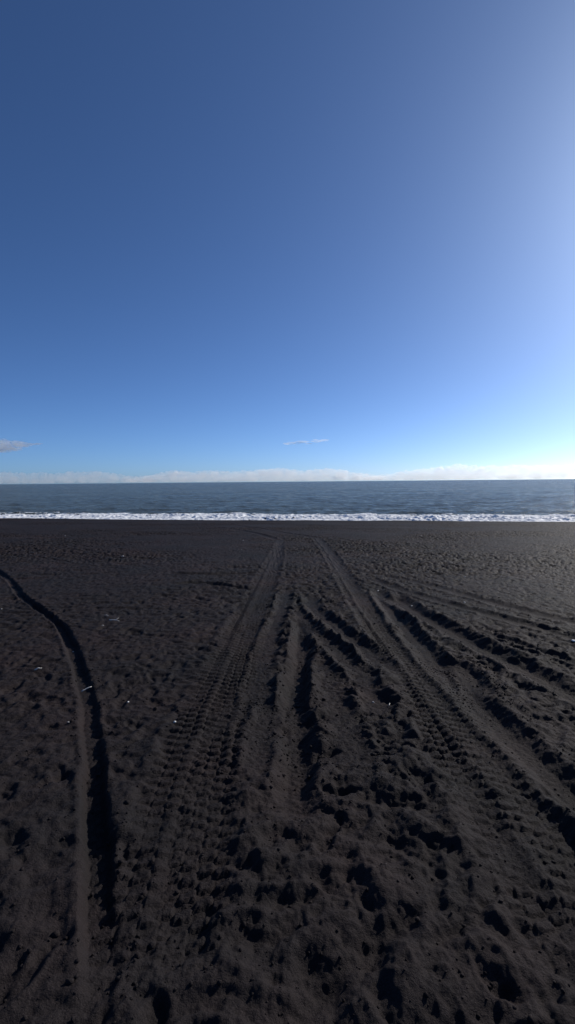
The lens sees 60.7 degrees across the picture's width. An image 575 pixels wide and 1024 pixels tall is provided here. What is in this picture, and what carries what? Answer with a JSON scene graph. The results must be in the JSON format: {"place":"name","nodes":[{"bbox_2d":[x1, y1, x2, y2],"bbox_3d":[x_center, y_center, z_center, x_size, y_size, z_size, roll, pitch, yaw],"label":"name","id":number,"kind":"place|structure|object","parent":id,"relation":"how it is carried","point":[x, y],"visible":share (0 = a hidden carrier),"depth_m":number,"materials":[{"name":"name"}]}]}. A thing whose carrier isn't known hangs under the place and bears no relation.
{"place":"outdoors","nodes":[
{"label":"outdoors","id":0,"kind":"place"},
{"bbox_2d":[0,518,574,1023],"bbox_3d":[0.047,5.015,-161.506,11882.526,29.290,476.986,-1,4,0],"label":"beach","id":1,"kind":"structure","parent":0,"point":[198,576],"depth_m":2.81,"materials":[{"name":"black sand"}]},
{"bbox_2d":[0,569,574,1023],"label":"sand clods","id":2,"kind":"object","parent":1,"relation":"on","point":[152,945],"visible":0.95,"depth_m":2.80,"materials":[{"name":"black sand"}]},
{"bbox_2d":[0,479,574,520],"bbox_3d":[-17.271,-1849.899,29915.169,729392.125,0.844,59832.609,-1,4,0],"label":"sea","id":3,"kind":"structure","parent":0,"point":[522,497],"depth_m":173.78,"materials":[{"name":"blue liquid"}]},
{"bbox_2d":[0,512,574,521],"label":"surf","id":4,"kind":"structure","parent":3,"relation":"on","point":[366,517],"depth_m":74.99,"materials":[{"name":"white liquid"}]},
{"bbox_2d":[0,0,574,483],"label":"sky","id":5,"kind":"structure","parent":0,"point":[241,240],"materials":[{"name":"blue"}]}
]}

